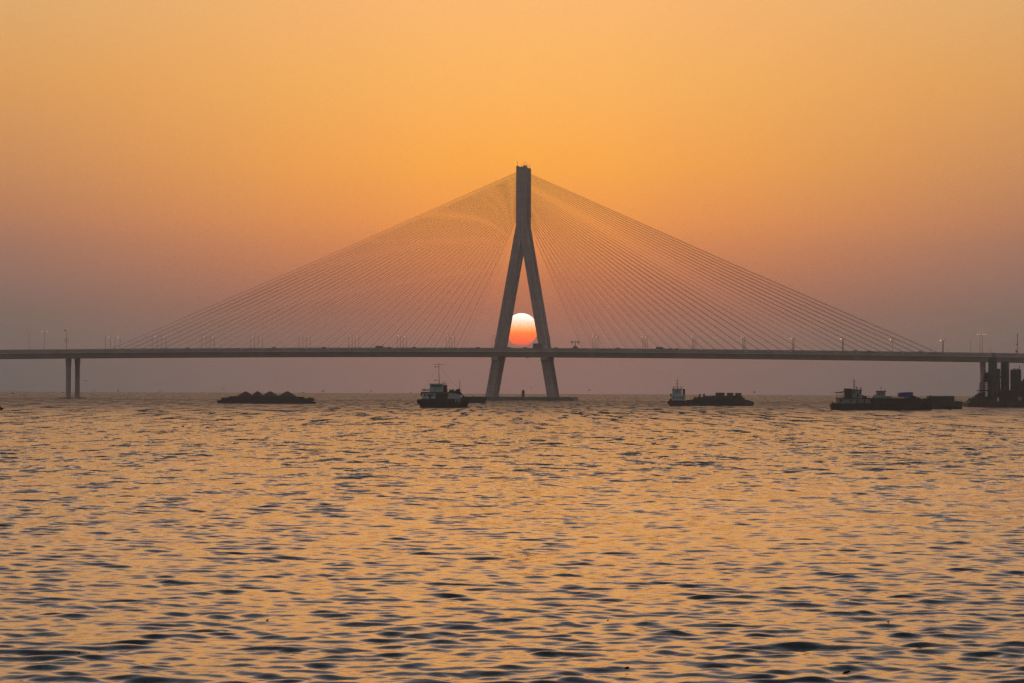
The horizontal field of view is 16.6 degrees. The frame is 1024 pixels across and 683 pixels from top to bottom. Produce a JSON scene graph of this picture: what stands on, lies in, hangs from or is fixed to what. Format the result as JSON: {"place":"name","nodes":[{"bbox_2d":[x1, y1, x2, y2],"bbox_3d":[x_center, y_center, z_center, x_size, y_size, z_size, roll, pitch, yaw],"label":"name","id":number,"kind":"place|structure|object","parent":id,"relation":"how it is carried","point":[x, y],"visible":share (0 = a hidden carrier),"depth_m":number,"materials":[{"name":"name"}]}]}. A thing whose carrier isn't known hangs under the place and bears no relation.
{"place":"outdoors","nodes":[
{"label":"outdoors","id":0,"kind":"place"},
{"bbox_2d":[0,391,1023,682],"bbox_3d":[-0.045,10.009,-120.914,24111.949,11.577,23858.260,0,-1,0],"label":"water","id":1,"kind":"structure","parent":0,"point":[332,537],"depth_m":138.49,"materials":[{"name":"orange liquid"}]},
{"bbox_2d":[217,396,315,403],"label":"sand barge","id":2,"kind":"object","parent":1,"relation":"on","point":[265,400],"visible":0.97,"depth_m":1361.48,"materials":[{"name":"metal"}]},
{"bbox_2d":[238,391,251,395],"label":"sand heap","id":3,"kind":"object","parent":2,"relation":"on","point":[245,393],"visible":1,"depth_m":1363.89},
{"bbox_2d":[252,391,262,395],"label":"sand heap","id":4,"kind":"object","parent":2,"relation":"on","point":[257,393],"visible":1,"depth_m":1363.84,"materials":[{"name":"black sand"}]},
{"bbox_2d":[263,391,277,396],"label":"sand heap","id":5,"kind":"object","parent":2,"relation":"on","point":[269,393],"visible":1,"depth_m":1363.59,"materials":[{"name":"black sand"}]},
{"bbox_2d":[279,391,296,396],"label":"sand heap","id":6,"kind":"object","parent":2,"relation":"on","point":[287,394],"visible":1,"depth_m":1363.68,"materials":[{"name":"black sand"}]},
{"bbox_2d":[417,364,469,407],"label":"tugboat","id":7,"kind":"object","parent":1,"relation":"on","point":[438,396],"visible":0.99,"depth_m":1119.41,"materials":[{"name":"white paint"}]},
{"bbox_2d":[469,396,486,402],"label":"pontoon","id":8,"kind":"object","parent":1,"relation":"on","point":[474,399],"visible":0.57,"depth_m":1512.23,"materials":[{"name":"metal"}]},
{"bbox_2d":[0,161,1023,400],"bbox_3d":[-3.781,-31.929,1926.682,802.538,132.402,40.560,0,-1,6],"label":"cable stayed bridge","id":9,"kind":"structure","parent":1,"relation":"on","point":[522,246],"depth_m":1914.13,"materials":[{"name":"concrete"}]},
{"bbox_2d":[533,343,546,347],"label":"truck","id":10,"kind":"object","parent":9,"relation":"on","point":[537,345],"visible":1,"depth_m":1906.98,"materials":[{"name":"metal"}]},
{"bbox_2d":[667,384,687,405],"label":"pusher tug","id":11,"kind":"object","parent":1,"relation":"on","point":[677,396],"visible":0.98,"depth_m":1333.44,"materials":[{"name":"white paint"}]},
{"bbox_2d":[685,394,753,405],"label":"cargo barge","id":12,"kind":"object","parent":1,"relation":"on","point":[704,400],"visible":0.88,"depth_m":1347.72,"materials":[{"name":"metal"}]},
{"bbox_2d":[829,382,931,409],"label":"cargo boat","id":13,"kind":"object","parent":1,"relation":"on","point":[851,399],"visible":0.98,"depth_m":1090.37,"materials":[{"name":"grey paint"}]},
{"bbox_2d":[873,387,962,408],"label":"hopper boat","id":14,"kind":"object","parent":1,"relation":"on","point":[945,402],"visible":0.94,"depth_m":1182.96,"materials":[{"name":"grey paint"}]},
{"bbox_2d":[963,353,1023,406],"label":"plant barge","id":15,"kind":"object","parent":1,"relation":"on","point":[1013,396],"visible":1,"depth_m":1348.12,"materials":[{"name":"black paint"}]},
{"bbox_2d":[0,0,1023,395],"label":"sky","id":16,"kind":"structure","parent":0,"point":[163,162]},
{"bbox_2d":[509,313,536,345],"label":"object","id":17,"kind":"object","parent":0,"point":[523,331],"visible":0.81,"depth_m":39865.50,"materials":[{"name":"orange"}]}
]}

